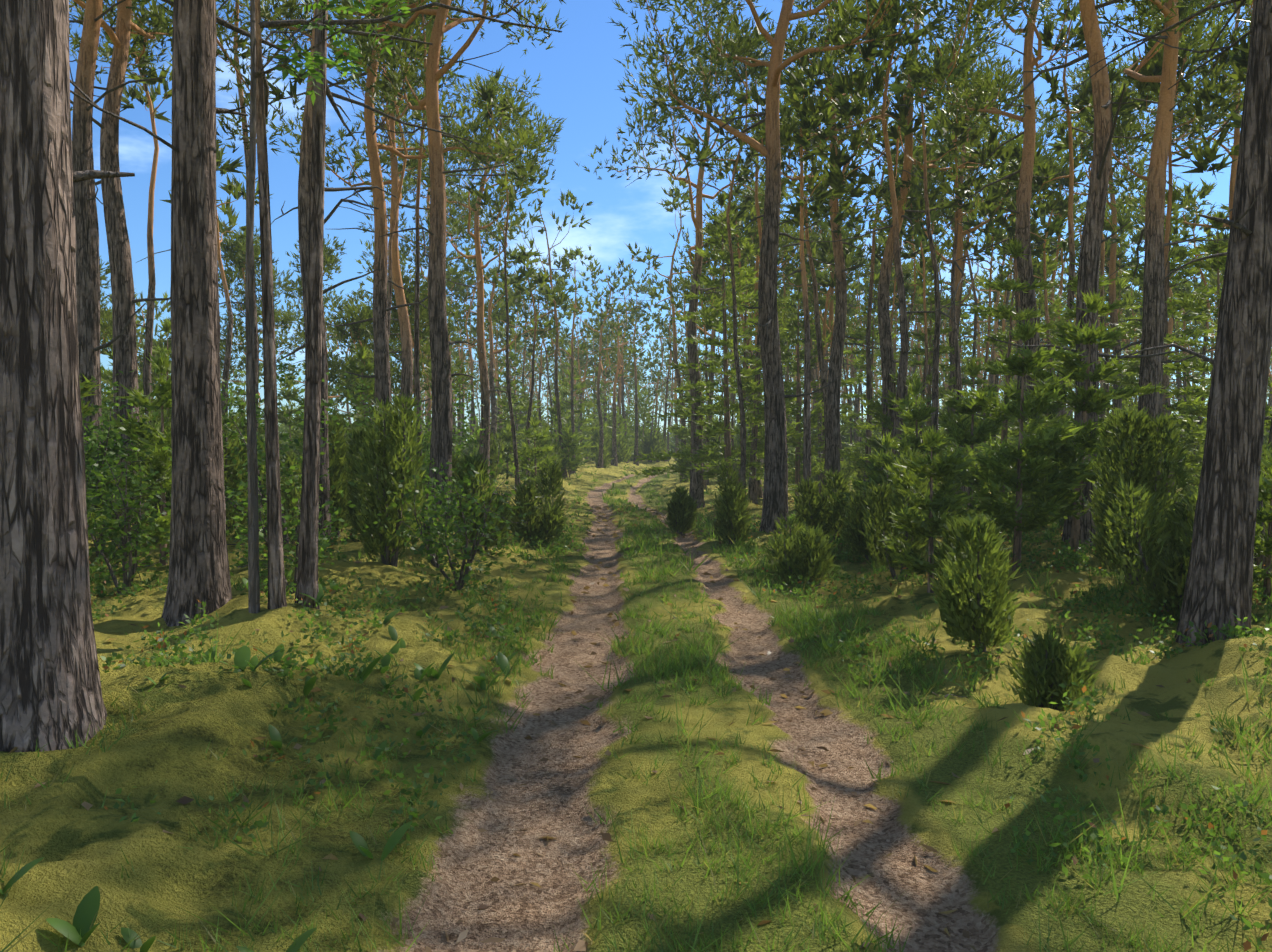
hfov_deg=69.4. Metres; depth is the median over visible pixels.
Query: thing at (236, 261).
young pine
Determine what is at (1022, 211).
pine tree
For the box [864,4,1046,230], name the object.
light pine needles
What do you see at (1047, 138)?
light pine needles
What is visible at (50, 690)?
pine tree
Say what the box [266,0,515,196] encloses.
light pine needles
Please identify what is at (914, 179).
light pine needles
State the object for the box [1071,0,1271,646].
pine tree
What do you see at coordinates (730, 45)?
light pine needles
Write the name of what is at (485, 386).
pine tree
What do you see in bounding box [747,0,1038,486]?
pine tree
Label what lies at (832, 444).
pine tree
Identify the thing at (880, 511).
juniper spruce foliage
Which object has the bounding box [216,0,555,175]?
light pine needles
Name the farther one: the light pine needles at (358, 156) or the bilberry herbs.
the light pine needles at (358, 156)
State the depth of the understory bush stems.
9.29 m
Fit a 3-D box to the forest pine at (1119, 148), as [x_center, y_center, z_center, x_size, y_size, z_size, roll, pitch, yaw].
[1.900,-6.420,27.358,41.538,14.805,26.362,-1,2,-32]
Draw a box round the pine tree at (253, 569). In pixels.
[245,0,410,612]
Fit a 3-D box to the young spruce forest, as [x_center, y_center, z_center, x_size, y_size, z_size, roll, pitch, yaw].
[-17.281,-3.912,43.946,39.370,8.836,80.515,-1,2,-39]
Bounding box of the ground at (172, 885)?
[0,457,1271,951]
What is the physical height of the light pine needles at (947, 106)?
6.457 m
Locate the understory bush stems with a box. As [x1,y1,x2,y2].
[84,312,1271,710]
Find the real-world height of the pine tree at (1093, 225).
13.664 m
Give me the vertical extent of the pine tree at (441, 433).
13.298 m
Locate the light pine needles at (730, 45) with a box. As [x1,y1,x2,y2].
[605,0,952,123]
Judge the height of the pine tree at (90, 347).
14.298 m
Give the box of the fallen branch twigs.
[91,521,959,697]
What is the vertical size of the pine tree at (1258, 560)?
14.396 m
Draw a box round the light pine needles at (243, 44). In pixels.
[102,0,304,154]
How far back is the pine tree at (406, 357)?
22.94 m
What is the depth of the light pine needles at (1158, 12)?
15.95 m
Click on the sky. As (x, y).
(580, 75)
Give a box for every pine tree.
[0,0,134,751]
[69,0,225,520]
[70,0,310,626]
[72,0,303,494]
[223,0,554,433]
[246,0,432,609]
[266,0,511,486]
[271,0,479,536]
[295,0,561,608]
[328,0,566,518]
[381,74,566,484]
[574,0,791,507]
[612,0,953,533]
[723,0,910,499]
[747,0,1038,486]
[864,5,1047,493]
[882,0,1121,514]
[892,0,1248,546]
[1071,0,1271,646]
[1079,0,1251,514]
[1116,0,1265,572]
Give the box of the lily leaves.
[0,577,516,951]
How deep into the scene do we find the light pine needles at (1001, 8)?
12.71 m
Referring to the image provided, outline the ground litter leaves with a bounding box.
[8,486,1254,951]
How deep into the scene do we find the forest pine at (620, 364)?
56.20 m
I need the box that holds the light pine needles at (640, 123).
[577,0,795,273]
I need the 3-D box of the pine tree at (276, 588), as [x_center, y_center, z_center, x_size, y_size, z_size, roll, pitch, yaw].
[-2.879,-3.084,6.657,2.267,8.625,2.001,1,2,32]
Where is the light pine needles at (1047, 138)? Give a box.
[69,0,1252,354]
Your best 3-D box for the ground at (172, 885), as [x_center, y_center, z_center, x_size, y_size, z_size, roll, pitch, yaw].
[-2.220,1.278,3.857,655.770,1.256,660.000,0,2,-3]
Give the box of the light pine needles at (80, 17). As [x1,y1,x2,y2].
[69,2,227,85]
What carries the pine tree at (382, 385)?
on the ground at (172, 885)
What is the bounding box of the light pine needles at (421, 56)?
[328,0,567,117]
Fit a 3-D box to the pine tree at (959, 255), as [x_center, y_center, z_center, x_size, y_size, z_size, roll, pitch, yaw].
[8.555,-5.962,25.208,4.921,13.811,6.038,0,2,-3]
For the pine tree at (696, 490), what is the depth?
25.63 m
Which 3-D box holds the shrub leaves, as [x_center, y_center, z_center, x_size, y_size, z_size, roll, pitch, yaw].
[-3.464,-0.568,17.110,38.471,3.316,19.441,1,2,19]
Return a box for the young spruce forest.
[138,186,1271,534]
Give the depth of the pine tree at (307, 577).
7.01 m
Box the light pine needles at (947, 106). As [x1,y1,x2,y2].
[886,0,1125,129]
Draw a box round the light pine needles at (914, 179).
[747,0,1042,239]
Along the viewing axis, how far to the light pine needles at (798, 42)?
20.74 m
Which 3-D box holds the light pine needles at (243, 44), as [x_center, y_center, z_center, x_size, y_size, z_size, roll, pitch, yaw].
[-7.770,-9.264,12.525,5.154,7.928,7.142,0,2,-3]
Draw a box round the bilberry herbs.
[89,499,1271,951]
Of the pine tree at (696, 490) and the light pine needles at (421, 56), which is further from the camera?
the pine tree at (696, 490)
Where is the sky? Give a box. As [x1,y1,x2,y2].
[69,0,1270,440]
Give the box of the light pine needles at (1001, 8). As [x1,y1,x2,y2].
[891,0,1190,105]
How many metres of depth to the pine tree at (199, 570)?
6.96 m
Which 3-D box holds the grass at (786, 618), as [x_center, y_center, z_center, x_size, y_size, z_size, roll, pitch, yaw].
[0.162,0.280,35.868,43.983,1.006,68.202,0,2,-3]
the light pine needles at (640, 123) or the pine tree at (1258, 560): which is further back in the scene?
the light pine needles at (640, 123)
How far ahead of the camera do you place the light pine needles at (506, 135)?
28.50 m
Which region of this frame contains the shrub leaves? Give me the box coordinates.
[80,351,1012,595]
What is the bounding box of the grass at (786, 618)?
[0,460,1271,951]
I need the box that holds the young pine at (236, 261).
[99,226,480,431]
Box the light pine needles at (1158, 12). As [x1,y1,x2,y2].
[1097,0,1242,58]
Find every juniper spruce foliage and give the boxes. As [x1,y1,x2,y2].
[80,291,1271,709]
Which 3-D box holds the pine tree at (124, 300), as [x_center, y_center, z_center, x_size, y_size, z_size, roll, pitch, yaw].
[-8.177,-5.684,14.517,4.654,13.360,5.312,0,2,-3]
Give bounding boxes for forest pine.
[69,0,1252,502]
[94,0,1271,507]
[348,109,1271,484]
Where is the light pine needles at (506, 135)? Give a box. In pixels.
[379,68,562,258]
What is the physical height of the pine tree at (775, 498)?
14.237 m
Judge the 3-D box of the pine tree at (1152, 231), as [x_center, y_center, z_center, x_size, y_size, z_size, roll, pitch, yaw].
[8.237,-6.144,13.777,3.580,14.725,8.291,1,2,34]
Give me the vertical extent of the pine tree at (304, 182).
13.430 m
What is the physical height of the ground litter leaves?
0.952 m
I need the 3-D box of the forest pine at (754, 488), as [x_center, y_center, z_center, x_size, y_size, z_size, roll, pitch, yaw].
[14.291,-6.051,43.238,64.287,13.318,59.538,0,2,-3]
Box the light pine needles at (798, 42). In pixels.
[718,0,910,211]
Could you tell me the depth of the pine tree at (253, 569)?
6.57 m
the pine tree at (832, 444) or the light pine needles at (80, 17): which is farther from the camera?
the pine tree at (832, 444)

